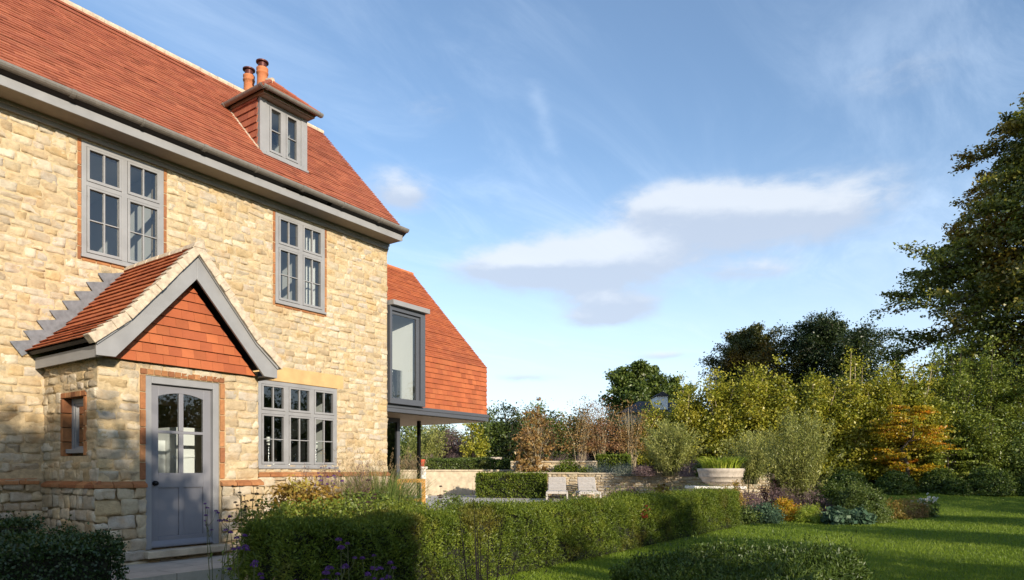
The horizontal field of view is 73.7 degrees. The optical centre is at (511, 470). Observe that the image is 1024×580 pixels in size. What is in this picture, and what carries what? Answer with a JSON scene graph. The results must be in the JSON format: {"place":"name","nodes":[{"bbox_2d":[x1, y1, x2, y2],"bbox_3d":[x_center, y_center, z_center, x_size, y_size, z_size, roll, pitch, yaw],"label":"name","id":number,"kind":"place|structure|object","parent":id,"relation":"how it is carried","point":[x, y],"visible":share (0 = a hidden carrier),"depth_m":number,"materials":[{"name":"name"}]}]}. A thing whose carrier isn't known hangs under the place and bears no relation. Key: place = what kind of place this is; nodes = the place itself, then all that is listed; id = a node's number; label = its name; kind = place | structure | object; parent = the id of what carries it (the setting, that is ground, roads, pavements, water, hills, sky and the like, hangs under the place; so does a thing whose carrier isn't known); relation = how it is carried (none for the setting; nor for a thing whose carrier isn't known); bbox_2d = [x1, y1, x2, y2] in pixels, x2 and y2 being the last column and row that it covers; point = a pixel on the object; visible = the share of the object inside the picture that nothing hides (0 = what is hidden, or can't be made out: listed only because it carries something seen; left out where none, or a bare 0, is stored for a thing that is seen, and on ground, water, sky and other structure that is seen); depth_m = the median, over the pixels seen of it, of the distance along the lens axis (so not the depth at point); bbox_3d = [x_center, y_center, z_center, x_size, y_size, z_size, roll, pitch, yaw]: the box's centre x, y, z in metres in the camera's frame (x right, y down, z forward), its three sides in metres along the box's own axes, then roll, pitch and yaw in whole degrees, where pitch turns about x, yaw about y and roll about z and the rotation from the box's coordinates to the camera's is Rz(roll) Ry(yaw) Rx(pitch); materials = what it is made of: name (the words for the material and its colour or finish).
{"place":"outdoors","nodes":[
{"label":"outdoors","id":0,"kind":"place"},
{"bbox_2d":[111,553,241,579],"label":"path","id":1,"kind":"structure","parent":0,"point":[190,569],"depth_m":7.90,"materials":[{"name":"grey stone"}]},
{"bbox_2d":[0,505,45,541],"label":"box hedge","id":2,"kind":"object","parent":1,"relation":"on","point":[7,524],"visible":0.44,"depth_m":7.31,"materials":[{"name":"green plant"}]},
{"bbox_2d":[406,495,592,508],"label":"terrace","id":3,"kind":"structure","parent":0,"point":[463,498],"depth_m":23.88,"materials":[{"name":"grey stone"}]},
{"bbox_2d":[387,264,489,502],"bbox_3d":[-3.543,-2.138,16.672,5.270,6.276,3.500,0,0,35],"label":"tiled extension","id":4,"kind":"object","parent":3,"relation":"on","point":[438,368],"visible":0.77,"depth_m":15.46,"materials":[{"name":"tile"}]},
{"bbox_2d":[474,469,548,498],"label":"yew hedge","id":5,"kind":"object","parent":3,"relation":"on","point":[523,482],"visible":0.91,"depth_m":25.09,"materials":[{"name":"green plant"}]},
{"bbox_2d":[546,477,567,500],"bbox_3d":[1.556,0.607,23.575,0.732,0.786,1.950,0,0,4],"label":"sun lounger","id":6,"kind":"object","parent":3,"relation":"on","point":[556,485],"visible":0.95,"depth_m":23.97,"materials":[{"name":"white wood"}]},
{"bbox_2d":[575,477,600,498],"bbox_3d":[2.585,0.607,23.275,0.732,0.786,1.950,0,0,2],"label":"sun lounger","id":7,"kind":"object","parent":3,"relation":"on","point":[585,486],"visible":0.84,"depth_m":23.72,"materials":[{"name":"white wood"}]},
{"bbox_2d":[69,0,1023,442],"label":"sky","id":8,"kind":"structure","parent":0,"point":[583,189],"materials":[{"name":"blue"}]},
{"bbox_2d":[232,488,1023,579],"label":"lawn","id":9,"kind":"structure","parent":0,"point":[981,502],"depth_m":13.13,"materials":[{"name":"green plant"}]},
{"bbox_2d":[0,0,409,565],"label":"stone house","id":10,"kind":"structure","parent":9,"relation":"on","point":[193,287],"depth_m":9.40,"materials":[{"name":"stone"},{"name":"clay tile"},{"name":"grey paint"}]},
{"bbox_2d":[66,398,85,453],"bbox_3d":[-5.291,-0.556,8.387,0.550,0.677,0.130,0,0,35],"label":"porch window","id":11,"kind":"structure","parent":10,"relation":"in","point":[77,404],"depth_m":8.51,"materials":[{"name":"grey glass"}]},
{"bbox_2d":[81,140,163,266],"bbox_3d":[-5.474,-3.657,9.626,0.125,1.567,1.140,0,0,35],"label":"window","id":12,"kind":"structure","parent":10,"relation":"in","point":[123,195],"depth_m":9.56,"materials":[{"name":"grey paint"}]},
{"bbox_2d":[152,384,212,548],"bbox_3d":[-4.285,-0.058,8.857,0.103,2.063,0.824,0,0,35],"label":"door","id":13,"kind":"structure","parent":10,"relation":"in","point":[179,498],"depth_m":8.86,"materials":[{"name":"paint"}]},
{"bbox_2d":[266,101,302,167],"bbox_3d":[-4.042,-5.912,12.059,0.125,0.927,0.748,0,0,35],"label":"dormer window","id":14,"kind":"structure","parent":10,"relation":"in","point":[284,115],"depth_m":12.03,"materials":[{"name":"grey paint"}]},
{"bbox_2d":[258,380,338,468],"bbox_3d":[-3.765,-0.782,12.067,0.125,1.487,1.700,0,0,35],"label":"window","id":15,"kind":"structure","parent":10,"relation":"in","point":[286,413],"depth_m":12.02,"materials":[{"name":"grey paint"}]},
{"bbox_2d":[275,212,326,314],"bbox_3d":[-3.751,-3.640,12.087,0.125,1.560,1.080,0,0,35],"label":"window","id":16,"kind":"structure","parent":10,"relation":"in","point":[299,251],"depth_m":12.04,"materials":[{"name":"grey paint"}]},
{"bbox_2d":[204,503,231,579],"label":"verbena plant","id":17,"kind":"object","parent":9,"relation":"on","point":[208,536],"visible":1,"depth_m":5.63,"materials":[{"name":"purple plant"}]},
{"bbox_2d":[227,531,263,579],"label":"verbena plant","id":18,"kind":"object","parent":9,"relation":"on","point":[238,548],"visible":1,"depth_m":3.99,"materials":[{"name":"purple plant"}]},
{"bbox_2d":[216,495,325,579],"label":"leafy shrub","id":19,"kind":"object","parent":9,"relation":"on","point":[282,509],"visible":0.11,"depth_m":7.44,"materials":[{"name":"green plant"}]},
{"bbox_2d":[273,494,356,519],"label":"leafy shrub","id":20,"kind":"object","parent":9,"relation":"on","point":[326,508],"visible":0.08,"depth_m":8.05,"materials":[{"name":"green plant"}]},
{"bbox_2d":[335,537,396,579],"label":"verbena plant","id":21,"kind":"object","parent":9,"relation":"on","point":[367,573],"visible":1,"depth_m":3.83,"materials":[{"name":"purple plant"}]},
{"bbox_2d":[400,470,510,494],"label":"retaining wall","id":22,"kind":"structure","parent":9,"relation":"on","point":[458,482],"depth_m":28.11,"materials":[{"name":"beige stone"}]},
{"bbox_2d":[411,467,550,579],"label":"grass clump","id":23,"kind":"object","parent":9,"relation":"on","point":[477,572],"visible":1,"depth_m":2.67,"materials":[{"name":"green plant"}]},
{"bbox_2d":[233,481,740,579],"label":"yew hedge","id":24,"kind":"object","parent":9,"relation":"on","point":[300,547],"visible":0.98,"depth_m":7.85,"materials":[{"name":"green plant"}]},
{"bbox_2d":[511,472,578,497],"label":"retaining wall","id":25,"kind":"structure","parent":9,"relation":"on","point":[571,483],"depth_m":24.90,"materials":[{"name":"stone"}]},
{"bbox_2d":[591,359,683,434],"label":"background tree","id":26,"kind":"object","parent":9,"relation":"on","point":[638,380],"visible":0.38,"depth_m":74.38,"materials":[{"name":"green plant"}]},
{"bbox_2d":[610,391,694,464],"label":"distant house","id":27,"kind":"structure","parent":9,"relation":"on","point":[661,396],"depth_m":59.10,"materials":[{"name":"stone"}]},
{"bbox_2d":[577,473,769,506],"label":"retaining wall","id":28,"kind":"structure","parent":9,"relation":"on","point":[604,481],"depth_m":23.87,"materials":[{"name":"stone"}]},
{"bbox_2d":[685,486,745,505],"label":"plinth","id":29,"kind":"structure","parent":9,"relation":"on","point":[718,487],"depth_m":19.05,"materials":[{"name":"white stone"}]},
{"bbox_2d":[697,468,744,485],"bbox_3d":[5.998,0.181,19.600,1.320,0.500,1.320,0,0,35],"label":"bowl planter","id":30,"kind":"object","parent":29,"relation":"on","point":[714,476],"visible":0.86,"depth_m":19.11,"materials":[{"name":"stone"}]},
{"bbox_2d":[694,456,751,467],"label":"planter plant","id":31,"kind":"object","parent":30,"relation":"on","point":[720,462],"visible":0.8,"depth_m":19.28,"materials":[{"name":"green plant"}]},
{"bbox_2d":[607,525,875,579],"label":"yew hedge","id":32,"kind":"object","parent":9,"relation":"on","point":[722,560],"visible":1,"depth_m":3.43,"materials":[{"name":"green plant"}]},
{"bbox_2d":[734,500,763,524],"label":"plant","id":33,"kind":"object","parent":9,"relation":"on","point":[748,517],"visible":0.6,"depth_m":16.36,"materials":[{"name":"green plant"}]},
{"bbox_2d":[747,499,786,523],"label":"plant","id":34,"kind":"object","parent":9,"relation":"on","point":[770,513],"visible":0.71,"depth_m":16.52,"materials":[{"name":"green plant"}]},
{"bbox_2d":[755,476,783,504],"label":"perennial","id":35,"kind":"object","parent":9,"relation":"on","point":[763,490],"visible":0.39,"depth_m":18.74,"materials":[{"name":"purple plant"}]},
{"bbox_2d":[754,350,810,477],"bbox_3d":[12.275,-2.030,30.530,3.099,6.641,3.547,0,0,35],"label":"hornbeam","id":36,"kind":"object","parent":9,"relation":"on","point":[785,399],"visible":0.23,"depth_m":30.10,"materials":[{"name":"green plant"}]},
{"bbox_2d":[758,482,806,513],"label":"perennial","id":37,"kind":"object","parent":9,"relation":"on","point":[780,495],"visible":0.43,"depth_m":18.30,"materials":[{"name":"purple plant"}]},
{"bbox_2d":[772,496,806,520],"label":"plant","id":38,"kind":"object","parent":9,"relation":"on","point":[787,509],"visible":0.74,"depth_m":17.40,"materials":[{"name":"yellow plant"}]},
{"bbox_2d":[757,402,844,512],"bbox_3d":[7.937,-0.289,18.818,2.274,3.144,2.041,0,0,35],"label":"upright shrub","id":39,"kind":"object","parent":9,"relation":"on","point":[795,467],"visible":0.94,"depth_m":18.54,"materials":[{"name":"green plant"}]},
{"bbox_2d":[787,501,825,523],"bbox_3d":[7.354,1.000,16.899,1.077,0.654,1.102,0,0,35],"label":"amsonia","id":40,"kind":"object","parent":9,"relation":"on","point":[805,515],"visible":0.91,"depth_m":16.77,"materials":[{"name":"green plant"}]},
{"bbox_2d":[788,485,836,519],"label":"perennial","id":41,"kind":"object","parent":9,"relation":"on","point":[817,500],"visible":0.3,"depth_m":17.79,"materials":[{"name":"plant"}]},
{"bbox_2d":[793,362,850,487],"bbox_3d":[13.597,-1.738,30.012,2.956,6.052,3.401,0,0,35],"label":"hornbeam","id":42,"kind":"object","parent":9,"relation":"on","point":[817,396],"visible":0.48,"depth_m":29.43,"materials":[{"name":"green plant"}]},
{"bbox_2d":[806,477,851,514],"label":"mound shrub","id":43,"kind":"object","parent":9,"relation":"on","point":[825,490],"visible":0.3,"depth_m":18.32,"materials":[{"name":"green plant"}]},
{"bbox_2d":[820,505,857,524],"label":"hosta","id":44,"kind":"object","parent":9,"relation":"on","point":[837,514],"visible":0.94,"depth_m":16.17,"materials":[{"name":"green plant"}]},
{"bbox_2d":[769,306,909,432],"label":"background tree","id":45,"kind":"object","parent":9,"relation":"on","point":[819,340],"visible":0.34,"depth_m":52.08,"materials":[{"name":"green plant"}]},
{"bbox_2d":[825,467,873,491],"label":"mound shrub","id":46,"kind":"object","parent":9,"relation":"on","point":[845,477],"visible":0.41,"depth_m":26.09,"materials":[{"name":"green plant"}]},
{"bbox_2d":[822,341,892,479],"bbox_3d":[14.848,-2.142,29.546,3.169,6.859,3.811,0,0,35],"label":"hornbeam","id":47,"kind":"object","parent":9,"relation":"on","point":[857,398],"visible":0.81,"depth_m":28.98,"materials":[{"name":"green plant"}]},
{"bbox_2d":[848,505,877,524],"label":"hosta","id":48,"kind":"object","parent":9,"relation":"on","point":[862,515],"visible":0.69,"depth_m":16.25,"materials":[{"name":"green plant"}]},
{"bbox_2d":[831,480,900,523],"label":"mound shrub","id":49,"kind":"object","parent":9,"relation":"on","point":[856,494],"visible":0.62,"depth_m":17.02,"materials":[{"name":"green plant"}]},
{"bbox_2d":[857,360,927,479],"bbox_3d":[16.259,-1.743,29.335,3.432,6.068,3.240,0,0,-15],"label":"hornbeam","id":50,"kind":"object","parent":9,"relation":"on","point":[883,394],"visible":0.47,"depth_m":28.84,"materials":[{"name":"green plant"}]},
{"bbox_2d":[873,497,914,519],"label":"plant","id":51,"kind":"object","parent":9,"relation":"on","point":[898,506],"visible":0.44,"depth_m":18.11,"materials":[{"name":"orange plant"}]},
{"bbox_2d":[873,470,919,494],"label":"mound shrub","id":52,"kind":"object","parent":9,"relation":"on","point":[890,482],"visible":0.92,"depth_m":25.52,"materials":[{"name":"green plant"}]},
{"bbox_2d":[857,405,966,476],"bbox_3d":[16.122,-0.953,27.598,3.844,3.591,3.510,0,0,35],"label":"golden maple","id":53,"kind":"object","parent":9,"relation":"on","point":[893,456],"visible":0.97,"depth_m":27.14,"materials":[{"name":"orange plant"}]},
{"bbox_2d":[891,495,934,518],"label":"plant","id":54,"kind":"object","parent":9,"relation":"on","point":[914,509],"visible":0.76,"depth_m":18.64,"materials":[{"name":"beige plant"}]},
{"bbox_2d":[885,353,958,488],"bbox_3d":[17.255,-1.855,29.079,3.020,6.293,3.273,0,0,15],"label":"hornbeam","id":55,"kind":"object","parent":9,"relation":"on","point":[936,420],"visible":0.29,"depth_m":28.47,"materials":[{"name":"green plant"}]},
{"bbox_2d":[910,493,940,517],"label":"white flowers","id":56,"kind":"object","parent":9,"relation":"on","point":[931,514],"visible":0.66,"depth_m":18.88,"materials":[{"name":"green plant"}]},
{"bbox_2d":[896,341,966,487],"bbox_3d":[17.913,-2.345,29.290,3.090,6.465,3.274,0,0,35],"label":"tall shrub","id":57,"kind":"object","parent":9,"relation":"on","point":[940,397],"visible":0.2,"depth_m":28.88,"materials":[{"name":"green plant"}]},
{"bbox_2d":[918,467,957,493],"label":"mound shrub","id":58,"kind":"object","parent":9,"relation":"on","point":[933,480],"visible":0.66,"depth_m":26.24,"materials":[{"name":"green plant"}]},
{"bbox_2d":[860,91,1023,446],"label":"beech tree","id":59,"kind":"object","parent":9,"relation":"on","point":[993,282],"visible":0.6,"depth_m":33.52,"materials":[{"name":"green plant"}]},
{"bbox_2d":[915,437,990,477],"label":"golden maple","id":60,"kind":"object","parent":9,"relation":"on","point":[937,456],"visible":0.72,"depth_m":27.49,"materials":[{"name":"green plant"}]},
{"bbox_2d":[940,477,974,495],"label":"mound shrub","id":61,"kind":"object","parent":9,"relation":"on","point":[952,486],"visible":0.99,"depth_m":25.25,"materials":[{"name":"green plant"}]},
{"bbox_2d":[929,335,1001,477],"bbox_3d":[18.931,-2.378,29.028,3.270,6.535,3.355,0,0,35],"label":"tall shrub","id":62,"kind":"object","parent":9,"relation":"on","point":[961,380],"visible":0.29,"depth_m":28.62,"materials":[{"name":"green plant"}]},
{"bbox_2d":[948,410,1020,482],"bbox_3d":[19.175,-0.819,27.788,3.096,3.407,2.974,0,0,35],"label":"tall shrub","id":63,"kind":"object","parent":9,"relation":"on","point":[987,441],"visible":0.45,"depth_m":27.40,"materials":[{"name":"green plant"}]},
{"bbox_2d":[949,335,1023,474],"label":"tall shrub","id":64,"kind":"object","parent":9,"relation":"on","point":[986,397],"visible":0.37,"depth_m":28.58,"materials":[{"name":"green plant"}]},
{"bbox_2d":[961,464,1022,495],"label":"mound shrub","id":65,"kind":"object","parent":9,"relation":"on","point":[1000,482],"visible":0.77,"depth_m":25.17,"materials":[{"name":"green plant"}]},
{"bbox_2d":[981,419,1023,478],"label":"tall shrub","id":66,"kind":"object","parent":9,"relation":"on","point":[1018,455],"visible":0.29,"depth_m":27.04,"materials":[{"name":"green plant"}]},
{"bbox_2d":[985,351,1023,476],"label":"tall shrub","id":67,"kind":"object","parent":9,"relation":"on","point":[1018,390],"visible":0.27,"depth_m":28.55,"materials":[{"name":"green plant"}]},
{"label":"planting bed","id":68,"kind":"structure","parent":9,"relation":"on","visible":0},
{"bbox_2d":[263,474,342,516],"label":"amber shrub","id":69,"kind":"object","parent":68,"relation":"on","point":[291,490],"visible":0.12,"depth_m":9.46,"materials":[{"name":"yellow plant"}]},
{"bbox_2d":[291,460,387,507],"bbox_3d":[-2.814,0.473,10.979,1.839,1.321,1.967,0,0,35],"label":"grass clump","id":70,"kind":"object","parent":68,"relation":"on","point":[338,490],"visible":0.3,"depth_m":10.96,"materials":[{"name":"plant"}]},
{"bbox_2d":[318,490,380,520],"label":"leafy shrub","id":71,"kind":"object","parent":68,"relation":"on","point":[349,504],"visible":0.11,"depth_m":8.35,"materials":[{"name":"green plant"}]},
{"bbox_2d":[341,485,407,515],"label":"leafy shrub","id":72,"kind":"object","parent":68,"relation":"on","point":[361,495],"visible":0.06,"depth_m":10.00,"materials":[{"name":"green plant"}]},
{"bbox_2d":[320,443,437,503],"bbox_3d":[-2.288,0.324,11.742,2.111,1.624,2.153,0,0,35],"label":"grass clump","id":73,"kind":"object","parent":68,"relation":"on","point":[388,488],"visible":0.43,"depth_m":11.50,"materials":[{"name":"plant"}]},
{"bbox_2d":[357,492,415,515],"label":"leafy shrub","id":74,"kind":"object","parent":68,"relation":"on","point":[389,505],"visible":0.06,"depth_m":8.95,"materials":[{"name":"green plant"}]},
{"bbox_2d":[352,457,436,507],"bbox_3d":[-1.993,0.439,11.614,1.633,1.394,1.643,0,0,35],"label":"grass clump","id":75,"kind":"object","parent":68,"relation":"on","point":[407,491],"visible":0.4,"depth_m":11.39,"materials":[{"name":"plant"}]},
{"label":"path","id":76,"kind":"structure","parent":0,"visible":0},
{"bbox_2d":[0,514,129,579],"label":"box hedge","id":77,"kind":"object","parent":76,"relation":"on","point":[70,555],"visible":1,"depth_m":6.25,"materials":[{"name":"green plant"}]},
{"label":"upper garden ground","id":78,"kind":"structure","parent":0,"visible":0},
{"bbox_2d":[400,426,429,469],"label":"screen shrub","id":79,"kind":"object","parent":78,"relation":"on","point":[402,453],"visible":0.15,"depth_m":39.69,"materials":[{"name":"green plant"}]},
{"bbox_2d":[400,425,450,464],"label":"olive shrub","id":80,"kind":"object","parent":78,"relation":"on","point":[432,448],"visible":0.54,"depth_m":33.74,"materials":[{"name":"green plant"}]},
{"bbox_2d":[426,424,471,458],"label":"olive shrub","id":81,"kind":"object","parent":78,"relation":"on","point":[453,449],"visible":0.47,"depth_m":34.52,"materials":[{"name":"plant"}]},
{"bbox_2d":[416,456,493,469],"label":"hedge","id":82,"kind":"object","parent":78,"relation":"on","point":[470,463],"visible":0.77,"depth_m":28.98,"materials":[{"name":"green plant"}]},
{"bbox_2d":[456,422,492,457],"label":"yellow shrub","id":83,"kind":"object","parent":78,"relation":"on","point":[474,448],"visible":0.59,"depth_m":33.34,"materials":[{"name":"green plant"}]},
{"bbox_2d":[458,407,515,460],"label":"screen shrub","id":84,"kind":"object","parent":78,"relation":"on","point":[493,433],"visible":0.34,"depth_m":36.46,"materials":[{"name":"green plant"}]},
{"bbox_2d":[489,456,511,469],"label":"hedge","id":85,"kind":"object","parent":78,"relation":"on","point":[501,464],"visible":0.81,"depth_m":29.01,"materials":[{"name":"green plant"}]},
{"bbox_2d":[482,400,534,466],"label":"screen shrub","id":86,"kind":"object","parent":78,"relation":"on","point":[514,429],"visible":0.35,"depth_m":37.07,"materials":[{"name":"green plant"}]},
{"bbox_2d":[512,397,554,471],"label":"rust shrub","id":87,"kind":"object","parent":78,"relation":"on","point":[530,440],"visible":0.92,"depth_m":27.00,"materials":[{"name":"beige plant"}]},
{"bbox_2d":[501,398,571,460],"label":"multi stem tree","id":88,"kind":"object","parent":78,"relation":"on","point":[546,440],"visible":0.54,"depth_m":33.93,"materials":[{"name":"brown plant"}]},
{"bbox_2d":[511,461,596,471],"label":"garden wall","id":89,"kind":"structure","parent":78,"relation":"on","point":[550,465],"depth_m":27.25,"materials":[{"name":"stone"}]},
{"bbox_2d":[532,408,578,460],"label":"screen shrub","id":90,"kind":"object","parent":78,"relation":"on","point":[554,454],"visible":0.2,"depth_m":37.55,"materials":[{"name":"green plant"}]},
{"bbox_2d":[552,458,580,472],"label":"round shrub","id":91,"kind":"object","parent":78,"relation":"on","point":[566,466],"visible":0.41,"depth_m":26.25,"materials":[{"name":"green plant"}]},
{"bbox_2d":[551,396,612,460],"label":"multi stem tree","id":92,"kind":"object","parent":78,"relation":"on","point":[583,447],"visible":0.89,"depth_m":30.88,"materials":[{"name":"beige plant"}]},
{"bbox_2d":[556,407,611,460],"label":"screen shrub","id":93,"kind":"object","parent":78,"relation":"on","point":[588,455],"visible":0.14,"depth_m":37.53,"materials":[{"name":"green plant"}]},
{"bbox_2d":[561,395,635,457],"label":"multi stem tree","id":94,"kind":"object","parent":78,"relation":"on","point":[603,449],"visible":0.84,"depth_m":31.18,"materials":[{"name":"brown plant"}]},
{"bbox_2d":[595,452,631,472],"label":"hedge","id":95,"kind":"object","parent":78,"relation":"on","point":[615,459],"visible":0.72,"depth_m":28.65,"materials":[{"name":"green plant"}]},
{"bbox_2d":[589,406,640,465],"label":"screen shrub","id":96,"kind":"object","parent":78,"relation":"on","point":[614,431],"visible":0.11,"depth_m":38.09,"materials":[{"name":"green plant"}]},
{"bbox_2d":[595,398,660,470],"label":"multi stem tree","id":97,"kind":"object","parent":78,"relation":"on","point":[635,445],"visible":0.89,"depth_m":31.78,"materials":[{"name":"beige plant"}]},
{"bbox_2d":[632,399,686,472],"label":"hornbeam","id":98,"kind":"object","parent":78,"relation":"on","point":[656,409],"visible":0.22,"depth_m":32.65,"materials":[{"name":"green plant"}]},
{"bbox_2d":[635,418,709,475],"bbox_3d":[5.438,-0.838,23.181,2.560,2.025,2.111,0,0,12],"label":"upright shrub","id":99,"kind":"object","parent":78,"relation":"on","point":[667,452],"visible":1,"depth_m":22.91,"materials":[{"name":"green plant"}]},
{"bbox_2d":[664,371,716,472],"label":"hornbeam","id":100,"kind":"object","parent":78,"relation":"on","point":[682,413],"visible":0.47,"depth_m":31.78,"materials":[{"name":"green plant"}]},
{"bbox_2d":[690,366,750,459],"bbox_3d":[9.621,-2.376,31.653,3.246,5.016,3.448,0,0,35],"label":"hornbeam","id":101,"kind":"object","parent":78,"relation":"on","point":[721,405],"visible":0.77,"depth_m":31.03,"materials":[{"name":"green plant"}]},
{"bbox_2d":[714,425,780,483],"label":"upright shrub","id":102,"kind":"object","parent":78,"relation":"on","point":[754,452],"visible":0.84,"depth_m":21.29,"materials":[{"name":"green plant"}]},
{"bbox_2d":[694,320,804,406],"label":"background tree","id":103,"kind":"object","parent":78,"relation":"on","point":[752,344],"visible":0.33,"depth_m":53.24,"materials":[{"name":"green plant"}]},
{"bbox_2d":[727,359,784,454],"bbox_3d":[11.050,-2.505,31.103,3.062,5.277,3.870,0,0,35],"label":"hornbeam","id":104,"kind":"object","parent":78,"relation":"on","point":[757,401],"visible":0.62,"depth_m":30.47,"materials":[{"name":"green plant"}]},
{"label":"ground","id":105,"kind":"structure","parent":0,"visible":0},
{"bbox_2d":[647,376,696,400],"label":"background tree","id":106,"kind":"object","parent":105,"relation":"on","point":[670,393],"visible":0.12,"depth_m":73.17,"materials":[{"name":"green plant"}]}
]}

